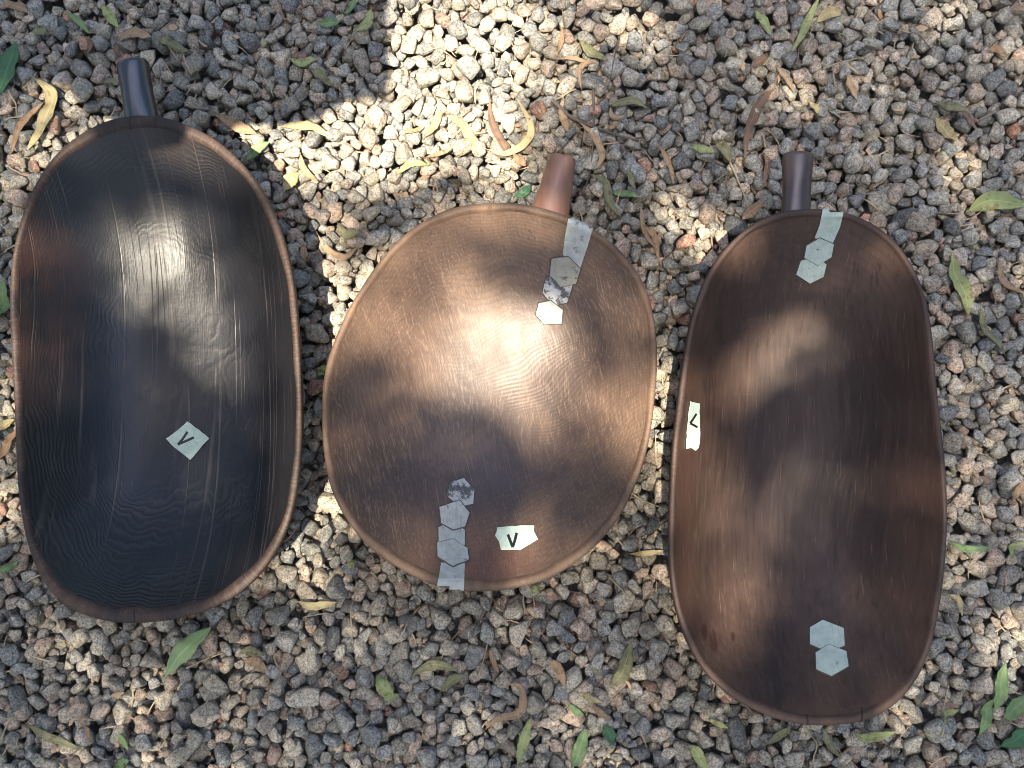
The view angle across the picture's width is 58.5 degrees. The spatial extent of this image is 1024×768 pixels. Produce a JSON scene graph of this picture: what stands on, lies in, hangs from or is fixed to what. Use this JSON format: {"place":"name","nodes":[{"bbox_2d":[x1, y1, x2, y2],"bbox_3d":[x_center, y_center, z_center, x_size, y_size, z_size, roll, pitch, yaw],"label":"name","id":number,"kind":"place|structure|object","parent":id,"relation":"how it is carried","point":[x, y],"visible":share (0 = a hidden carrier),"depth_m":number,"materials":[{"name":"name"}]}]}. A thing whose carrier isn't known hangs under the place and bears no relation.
{"place":"outdoors","nodes":[
{"label":"outdoors","id":0,"kind":"place"},
{"bbox_2d":[0,0,1023,767],"bbox_3d":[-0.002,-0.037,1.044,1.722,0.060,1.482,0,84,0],"label":"gravel","id":1,"kind":"structure","parent":0,"point":[376,104],"depth_m":1.05,"materials":[{"name":"gravel"}]},
{"bbox_2d":[0,280,9,313],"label":"fallen leaf","id":2,"kind":"object","parent":1,"relation":"on","point":[4,304],"visible":0.99,"depth_m":1.04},
{"bbox_2d":[0,418,13,429],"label":"fallen leaf","id":3,"kind":"object","parent":1,"relation":"on","point":[6,423],"visible":1,"depth_m":1.03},
{"bbox_2d":[0,430,15,457],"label":"fallen leaf","id":4,"kind":"object","parent":1,"relation":"on","point":[7,442],"visible":0.95,"depth_m":1.03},
{"bbox_2d":[0,561,17,572],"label":"fallen leaf","id":5,"kind":"object","parent":1,"relation":"on","point":[6,567],"visible":1,"depth_m":1.00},
{"bbox_2d":[0,41,18,94],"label":"fallen leaf","id":6,"kind":"object","parent":1,"relation":"on","point":[9,57],"visible":1,"depth_m":1.06,"materials":[{"name":"plant"}]},
{"bbox_2d":[1,1,27,11],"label":"fallen leaf","id":7,"kind":"object","parent":1,"relation":"on","point":[18,6],"visible":1,"depth_m":1.07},
{"bbox_2d":[11,101,44,152],"bbox_3d":[-0.565,-0.302,1.060,0.010,0.009,0.075,29,85,3],"label":"fallen leaf","id":8,"kind":"object","parent":1,"relation":"on","point":[22,122],"visible":1,"depth_m":1.06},
{"bbox_2d":[32,26,46,34],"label":"fallen leaf","id":9,"kind":"object","parent":1,"relation":"on","point":[38,30],"visible":1,"depth_m":1.07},
{"bbox_2d":[27,74,57,149],"bbox_3d":[-0.545,-0.316,1.059,0.037,0.012,0.093,0,84,0],"label":"fallen leaf","id":10,"kind":"object","parent":1,"relation":"on","point":[45,114],"visible":1,"depth_m":1.06,"materials":[{"name":"plant"}]},
{"bbox_2d":[20,724,83,750],"bbox_3d":[-0.498,0.381,0.989,0.078,0.011,0.009,22,84,2],"label":"fallen leaf","id":11,"kind":"object","parent":1,"relation":"on","point":[49,737],"visible":1,"depth_m":0.99,"materials":[{"name":"plant"}]},
{"bbox_2d":[62,9,89,33],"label":"fallen leaf","id":12,"kind":"object","parent":1,"relation":"on","point":[78,20],"visible":1,"depth_m":1.07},
{"bbox_2d":[80,722,91,742],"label":"fallen leaf","id":13,"kind":"object","parent":1,"relation":"on","point":[87,732],"visible":1,"depth_m":0.99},
{"bbox_2d":[86,36,92,52],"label":"fallen leaf","id":14,"kind":"object","parent":1,"relation":"on","point":[89,43],"visible":1,"depth_m":1.06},
{"bbox_2d":[100,3,118,27],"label":"fallen leaf","id":15,"kind":"object","parent":1,"relation":"on","point":[108,14],"visible":1,"depth_m":1.08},
{"bbox_2d":[103,78,118,84],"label":"fallen leaf","id":16,"kind":"object","parent":1,"relation":"on","point":[113,81],"visible":1,"depth_m":1.06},
{"bbox_2d":[115,734,127,750],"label":"fallen leaf","id":17,"kind":"object","parent":1,"relation":"on","point":[122,739],"visible":1,"depth_m":0.98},
{"bbox_2d":[115,758,128,767],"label":"fallen leaf","id":18,"kind":"object","parent":1,"relation":"on","point":[122,762],"visible":1,"depth_m":0.99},
{"bbox_2d":[117,26,150,41],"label":"fallen leaf","id":19,"kind":"object","parent":1,"relation":"on","point":[134,32],"visible":1,"depth_m":1.07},
{"bbox_2d":[10,57,303,622],"bbox_3d":[-0.362,-0.052,0.980,0.302,0.110,0.587,0,84,0],"label":"wooden bowl","id":20,"kind":"object","parent":1,"relation":"on","point":[157,365],"visible":1,"depth_m":0.98,"materials":[{"name":"brown wood"}]},
{"bbox_2d":[153,35,188,51],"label":"fallen leaf","id":21,"kind":"object","parent":1,"relation":"on","point":[176,46],"visible":1,"depth_m":1.06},
{"bbox_2d":[161,627,211,681],"bbox_3d":[-0.354,0.288,0.983,0.022,0.011,0.078,39,85,4],"label":"fallen leaf","id":22,"kind":"object","parent":1,"relation":"on","point":[183,650],"visible":1,"depth_m":0.98,"materials":[{"name":"plant"}]},
{"bbox_2d":[212,113,256,133],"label":"fallen leaf","id":23,"kind":"object","parent":1,"relation":"on","point":[236,125],"visible":1,"depth_m":1.06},
{"bbox_2d":[238,645,262,656],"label":"fallen leaf","id":24,"kind":"object","parent":1,"relation":"on","point":[250,650],"visible":1,"depth_m":1.00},
{"bbox_2d":[243,656,267,671],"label":"fallen leaf","id":25,"kind":"object","parent":1,"relation":"on","point":[256,663],"visible":1,"depth_m":1.00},
{"bbox_2d":[245,141,268,160],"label":"fallen leaf","id":26,"kind":"object","parent":1,"relation":"on","point":[256,149],"visible":1,"depth_m":1.06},
{"bbox_2d":[282,172,298,191],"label":"fallen leaf","id":27,"kind":"object","parent":1,"relation":"on","point":[290,179],"visible":1,"depth_m":1.05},
{"bbox_2d":[287,56,317,66],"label":"fallen leaf","id":28,"kind":"object","parent":1,"relation":"on","point":[303,62],"visible":1,"depth_m":1.07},
{"bbox_2d":[277,120,328,137],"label":"fallen leaf","id":29,"kind":"object","parent":1,"relation":"on","point":[306,125],"visible":1,"depth_m":1.06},
{"bbox_2d":[300,242,306,260],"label":"fallen leaf","id":30,"kind":"object","parent":1,"relation":"on","point":[303,251],"visible":1,"depth_m":1.05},
{"bbox_2d":[299,152,318,182],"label":"fallen leaf","id":31,"kind":"object","parent":1,"relation":"on","point":[306,172],"visible":1,"depth_m":1.05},
{"bbox_2d":[295,600,336,610],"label":"fallen leaf","id":32,"kind":"object","parent":1,"relation":"on","point":[318,605],"visible":1,"depth_m":1.00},
{"bbox_2d":[308,64,331,85],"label":"fallen leaf","id":33,"kind":"object","parent":1,"relation":"on","point":[320,74],"visible":1,"depth_m":1.06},
{"bbox_2d":[319,18,339,27],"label":"fallen leaf","id":34,"kind":"object","parent":1,"relation":"on","point":[327,22],"visible":1,"depth_m":1.07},
{"bbox_2d":[316,232,355,260],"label":"fallen leaf","id":35,"kind":"object","parent":1,"relation":"on","point":[329,250],"visible":1,"depth_m":1.04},
{"bbox_2d":[337,222,360,238],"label":"fallen leaf","id":36,"kind":"object","parent":1,"relation":"on","point":[345,233],"visible":1,"depth_m":1.04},
{"bbox_2d":[343,0,357,14],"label":"fallen leaf","id":37,"kind":"object","parent":1,"relation":"on","point":[351,5],"visible":1,"depth_m":1.07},
{"bbox_2d":[355,8,372,31],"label":"fallen leaf","id":38,"kind":"object","parent":1,"relation":"on","point":[366,23],"visible":1,"depth_m":1.07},
{"bbox_2d":[375,674,393,696],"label":"fallen leaf","id":39,"kind":"object","parent":1,"relation":"on","point":[383,685],"visible":1,"depth_m":0.99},
{"bbox_2d":[383,693,398,702],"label":"fallen leaf","id":40,"kind":"object","parent":1,"relation":"on","point":[388,698],"visible":1,"depth_m":0.99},
{"bbox_2d":[394,159,428,175],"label":"fallen leaf","id":41,"kind":"object","parent":1,"relation":"on","point":[408,164],"visible":1,"depth_m":1.04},
{"bbox_2d":[400,126,424,134],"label":"fallen leaf","id":42,"kind":"object","parent":1,"relation":"on","point":[413,130],"visible":1,"depth_m":1.05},
{"bbox_2d":[422,110,442,139],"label":"fallen leaf","id":43,"kind":"object","parent":1,"relation":"on","point":[435,123],"visible":1,"depth_m":1.05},
{"bbox_2d":[410,660,458,676],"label":"fallen leaf","id":44,"kind":"object","parent":1,"relation":"on","point":[429,665],"visible":1,"depth_m":1.00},
{"bbox_2d":[425,149,450,157],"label":"fallen leaf","id":45,"kind":"object","parent":1,"relation":"on","point":[438,153],"visible":1,"depth_m":1.05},
{"bbox_2d":[439,674,463,693],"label":"fallen leaf","id":46,"kind":"object","parent":1,"relation":"on","point":[451,680],"visible":1,"depth_m":1.00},
{"bbox_2d":[445,112,484,147],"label":"fallen leaf","id":47,"kind":"object","parent":1,"relation":"on","point":[468,133],"visible":1,"depth_m":1.05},
{"bbox_2d":[322,153,656,590],"bbox_3d":[-0.023,-0.015,0.982,0.344,0.099,0.457,0,84,0],"label":"wooden bowl","id":48,"kind":"object","parent":1,"relation":"on","point":[489,388],"visible":1,"depth_m":0.97,"materials":[{"name":"brown wood"}]},
{"bbox_2d":[489,649,498,672],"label":"fallen leaf","id":49,"kind":"object","parent":1,"relation":"on","point":[493,661],"visible":1,"depth_m":1.00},
{"bbox_2d":[488,94,511,157],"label":"fallen leaf","id":50,"kind":"object","parent":1,"relation":"on","point":[498,135],"visible":1,"depth_m":1.06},
{"bbox_2d":[480,683,526,734],"bbox_3d":[-0.005,0.357,0.989,0.030,0.012,0.069,29,85,3],"label":"fallen leaf","id":51,"kind":"object","parent":1,"relation":"on","point":[519,712],"visible":1,"depth_m":0.99,"materials":[{"name":"plant"}]},
{"bbox_2d":[484,97,534,155],"bbox_3d":[0.005,-0.292,1.054,0.044,0.009,0.073,30,85,3],"label":"fallen leaf","id":52,"kind":"object","parent":1,"relation":"on","point":[524,142],"visible":1,"depth_m":1.05,"materials":[{"name":"plant"}]},
{"bbox_2d":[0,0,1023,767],"bbox_3d":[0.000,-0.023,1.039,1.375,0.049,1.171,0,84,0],"label":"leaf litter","id":53,"kind":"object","parent":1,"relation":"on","point":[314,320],"visible":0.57,"depth_m":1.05,"materials":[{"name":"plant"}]},
{"bbox_2d":[512,153,525,165],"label":"fallen leaf","id":54,"kind":"object","parent":1,"relation":"on","point":[520,160],"visible":1,"depth_m":1.05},
{"bbox_2d":[512,185,530,197],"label":"fallen leaf","id":55,"kind":"object","parent":1,"relation":"on","point":[524,191],"visible":1,"depth_m":1.05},
{"bbox_2d":[516,718,531,767],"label":"fallen leaf","id":56,"kind":"object","parent":1,"relation":"on","point":[524,740],"visible":1,"depth_m":0.99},
{"bbox_2d":[530,585,539,593],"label":"fallen leaf","id":57,"kind":"object","parent":1,"relation":"on","point":[534,589],"visible":1,"depth_m":1.00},
{"bbox_2d":[547,659,565,686],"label":"fallen leaf","id":58,"kind":"object","parent":1,"relation":"on","point":[558,668],"visible":1,"depth_m":0.99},
{"bbox_2d":[557,27,563,53],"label":"fallen leaf","id":59,"kind":"object","parent":1,"relation":"on","point":[561,41],"visible":1,"depth_m":1.07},
{"bbox_2d":[558,106,568,131],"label":"fallen leaf","id":60,"kind":"object","parent":1,"relation":"on","point":[563,118],"visible":1,"depth_m":1.06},
{"bbox_2d":[557,56,591,63],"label":"fallen leaf","id":61,"kind":"object","parent":1,"relation":"on","point":[579,59],"visible":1,"depth_m":1.06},
{"bbox_2d":[568,703,582,716],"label":"fallen leaf","id":62,"kind":"object","parent":1,"relation":"on","point":[576,711],"visible":1,"depth_m":0.99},
{"bbox_2d":[571,728,587,767],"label":"fallen leaf","id":63,"kind":"object","parent":1,"relation":"on","point":[579,751],"visible":1,"depth_m":0.99,"materials":[{"name":"plant"}]},
{"bbox_2d":[577,60,594,91],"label":"fallen leaf","id":64,"kind":"object","parent":1,"relation":"on","point":[582,65],"visible":1,"depth_m":1.07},
{"bbox_2d":[583,89,594,194],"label":"dry twig","id":65,"kind":"object","parent":1,"relation":"on","point":[593,98],"visible":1,"depth_m":1.06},
{"bbox_2d":[576,692,601,702],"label":"fallen leaf","id":66,"kind":"object","parent":1,"relation":"on","point":[589,697],"visible":1,"depth_m":0.99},
{"bbox_2d":[576,119,605,168],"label":"fallen leaf","id":67,"kind":"object","parent":1,"relation":"on","point":[598,143],"visible":1,"depth_m":1.05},
{"bbox_2d":[577,38,606,60],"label":"fallen leaf","id":68,"kind":"object","parent":1,"relation":"on","point":[589,50],"visible":1,"depth_m":1.07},
{"bbox_2d":[551,98,638,141],"bbox_3d":[0.095,-0.302,1.061,0.111,0.016,0.013,24,85,2],"label":"dry twig","id":69,"kind":"object","parent":1,"relation":"on","point":[557,104],"visible":1,"depth_m":1.06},
{"bbox_2d":[590,703,608,720],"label":"fallen leaf","id":70,"kind":"object","parent":1,"relation":"on","point":[600,712],"visible":1,"depth_m":0.99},
{"bbox_2d":[590,174,620,216],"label":"fallen leaf","id":71,"kind":"object","parent":1,"relation":"on","point":[607,190],"visible":1,"depth_m":1.05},
{"bbox_2d":[603,724,616,744],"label":"fallen leaf","id":72,"kind":"object","parent":1,"relation":"on","point":[609,734],"visible":1,"depth_m":0.99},
{"bbox_2d":[609,105,624,119],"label":"fallen leaf","id":73,"kind":"object","parent":1,"relation":"on","point":[613,116],"visible":1,"depth_m":1.06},
{"bbox_2d":[609,641,632,688],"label":"fallen leaf","id":74,"kind":"object","parent":1,"relation":"on","point":[621,674],"visible":1,"depth_m":0.99,"materials":[{"name":"plant"}]},
{"bbox_2d":[612,189,638,196],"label":"fallen leaf","id":75,"kind":"object","parent":1,"relation":"on","point":[625,193],"visible":1,"depth_m":1.05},
{"bbox_2d":[610,97,646,107],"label":"fallen leaf","id":76,"kind":"object","parent":1,"relation":"on","point":[628,101],"visible":1,"depth_m":1.07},
{"bbox_2d":[628,167,635,187],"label":"fallen leaf","id":77,"kind":"object","parent":1,"relation":"on","point":[631,180],"visible":1,"depth_m":1.05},
{"bbox_2d":[631,550,662,555],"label":"fallen leaf","id":78,"kind":"object","parent":1,"relation":"on","point":[646,553],"visible":1,"depth_m":1.01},
{"bbox_2d":[640,205,656,249],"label":"fallen leaf","id":79,"kind":"object","parent":1,"relation":"on","point":[645,232],"visible":1,"depth_m":1.05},
{"bbox_2d":[646,226,658,261],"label":"fallen leaf","id":80,"kind":"object","parent":1,"relation":"on","point":[653,235],"visible":1,"depth_m":1.05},
{"bbox_2d":[656,143,673,183],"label":"fallen leaf","id":81,"kind":"object","parent":1,"relation":"on","point":[666,159],"visible":1,"depth_m":1.06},
{"bbox_2d":[688,744,706,767],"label":"fallen leaf","id":82,"kind":"object","parent":1,"relation":"on","point":[698,755],"visible":1,"depth_m":0.98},
{"bbox_2d":[687,144,713,152],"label":"fallen leaf","id":83,"kind":"object","parent":1,"relation":"on","point":[702,148],"visible":1,"depth_m":1.05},
{"bbox_2d":[709,719,727,727],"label":"fallen leaf","id":84,"kind":"object","parent":1,"relation":"on","point":[717,723],"visible":1,"depth_m":0.99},
{"bbox_2d":[715,141,730,161],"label":"fallen leaf","id":85,"kind":"object","parent":1,"relation":"on","point":[724,149],"visible":1,"depth_m":1.05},
{"bbox_2d":[729,161,751,219],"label":"dry twig","id":86,"kind":"object","parent":1,"relation":"on","point":[732,167],"visible":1,"depth_m":1.06,"materials":[{"name":"plant"}]},
{"bbox_2d":[742,200,764,218],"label":"fallen leaf","id":87,"kind":"object","parent":1,"relation":"on","point":[751,211],"visible":1,"depth_m":1.04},
{"bbox_2d":[743,90,772,163],"bbox_3d":[0.278,-0.301,1.054,0.017,0.017,0.095,21,84,2],"label":"fallen leaf","id":88,"kind":"object","parent":1,"relation":"on","point":[754,115],"visible":1,"depth_m":1.05,"materials":[{"name":"plant"}]},
{"bbox_2d":[749,54,767,66],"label":"fallen leaf","id":89,"kind":"object","parent":1,"relation":"on","point":[759,60],"visible":1,"depth_m":1.06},
{"bbox_2d":[754,8,771,35],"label":"fallen leaf","id":90,"kind":"object","parent":1,"relation":"on","point":[763,19],"visible":1,"depth_m":1.07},
{"bbox_2d":[763,152,770,185],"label":"fallen leaf","id":91,"kind":"object","parent":1,"relation":"on","point":[767,166],"visible":1,"depth_m":1.05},
{"bbox_2d":[765,726,790,744],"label":"fallen leaf","id":92,"kind":"object","parent":1,"relation":"on","point":[779,735],"visible":1,"depth_m":0.99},
{"bbox_2d":[775,65,794,92],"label":"fallen leaf","id":93,"kind":"object","parent":1,"relation":"on","point":[785,76],"visible":1,"depth_m":1.06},
{"bbox_2d":[788,0,818,56],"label":"fallen leaf","id":94,"kind":"object","parent":1,"relation":"on","point":[805,25],"visible":1,"depth_m":1.07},
{"bbox_2d":[668,151,946,724],"bbox_3d":[0.294,0.048,0.969,0.278,0.111,0.582,0,84,0],"label":"wooden bowl","id":95,"kind":"object","parent":1,"relation":"on","point":[807,518],"visible":1,"depth_m":0.96,"materials":[{"name":"brown wood"}]},
{"bbox_2d":[815,6,840,23],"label":"fallen leaf","id":96,"kind":"object","parent":1,"relation":"on","point":[829,12],"visible":1,"depth_m":1.07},
{"bbox_2d":[823,728,841,758],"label":"fallen leaf","id":97,"kind":"object","parent":1,"relation":"on","point":[830,745],"visible":1,"depth_m":0.99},
{"bbox_2d":[846,73,857,99],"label":"fallen leaf","id":98,"kind":"object","parent":1,"relation":"on","point":[851,85],"visible":1,"depth_m":1.06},
{"bbox_2d":[854,731,894,742],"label":"fallen leaf","id":99,"kind":"object","parent":1,"relation":"on","point":[874,736],"visible":1,"depth_m":0.99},
{"bbox_2d":[879,29,931,48],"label":"dry twig","id":100,"kind":"object","parent":1,"relation":"on","point":[882,30],"visible":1,"depth_m":1.07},
{"bbox_2d":[935,116,957,140],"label":"fallen leaf","id":101,"kind":"object","parent":1,"relation":"on","point":[945,128],"visible":1,"depth_m":1.06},
{"bbox_2d":[941,709,958,724],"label":"fallen leaf","id":102,"kind":"object","parent":1,"relation":"on","point":[948,712],"visible":1,"depth_m":0.99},
{"bbox_2d":[937,100,966,111],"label":"fallen leaf","id":103,"kind":"object","parent":1,"relation":"on","point":[948,105],"visible":1,"depth_m":1.07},
{"bbox_2d":[947,593,962,615],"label":"fallen leaf","id":104,"kind":"object","parent":1,"relation":"on","point":[958,599],"visible":1,"depth_m":1.00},
{"bbox_2d":[948,250,972,314],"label":"fallen leaf","id":105,"kind":"object","parent":1,"relation":"on","point":[961,284],"visible":1,"depth_m":1.04,"materials":[{"name":"plant"}]},
{"bbox_2d":[956,111,975,128],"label":"fallen leaf","id":106,"kind":"object","parent":1,"relation":"on","point":[968,117],"visible":1,"depth_m":1.05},
{"bbox_2d":[949,541,990,552],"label":"fallen leaf","id":107,"kind":"object","parent":1,"relation":"on","point":[966,548],"visible":1,"depth_m":1.00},
{"bbox_2d":[978,699,993,737],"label":"fallen leaf","id":108,"kind":"object","parent":1,"relation":"on","point":[986,711],"visible":1,"depth_m":0.99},
{"bbox_2d":[979,302,1004,354],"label":"fallen leaf","id":109,"kind":"object","parent":1,"relation":"on","point":[987,331],"visible":1,"depth_m":1.03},
{"bbox_2d":[966,190,1023,211],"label":"fallen leaf","id":110,"kind":"object","parent":1,"relation":"on","point":[992,200],"visible":1,"depth_m":1.05,"materials":[{"name":"plant"}]},
{"bbox_2d":[989,44,1003,53],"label":"fallen leaf","id":111,"kind":"object","parent":1,"relation":"on","point":[996,48],"visible":1,"depth_m":1.07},
{"bbox_2d":[993,662,1009,712],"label":"fallen leaf","id":112,"kind":"object","parent":1,"relation":"on","point":[1001,688],"visible":1,"depth_m":0.99,"materials":[{"name":"plant"}]},
{"bbox_2d":[997,258,1023,293],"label":"fallen leaf","id":113,"kind":"object","parent":1,"relation":"on","point":[1005,282],"visible":1,"depth_m":1.04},
{"bbox_2d":[999,728,1023,749],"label":"fallen leaf","id":114,"kind":"object","parent":1,"relation":"on","point":[1015,740],"visible":1,"depth_m":0.99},
{"bbox_2d":[1002,694,1023,719],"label":"fallen leaf","id":115,"kind":"object","parent":1,"relation":"on","point":[1014,708],"visible":1,"depth_m":0.99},
{"bbox_2d":[1008,542,1023,561],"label":"fallen leaf","id":116,"kind":"object","parent":1,"relation":"on","point":[1013,546],"visible":1,"depth_m":1.01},
{"bbox_2d":[1012,480,1023,503],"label":"fallen leaf","id":117,"kind":"object","parent":1,"relation":"on","point":[1019,490],"visible":1,"depth_m":1.01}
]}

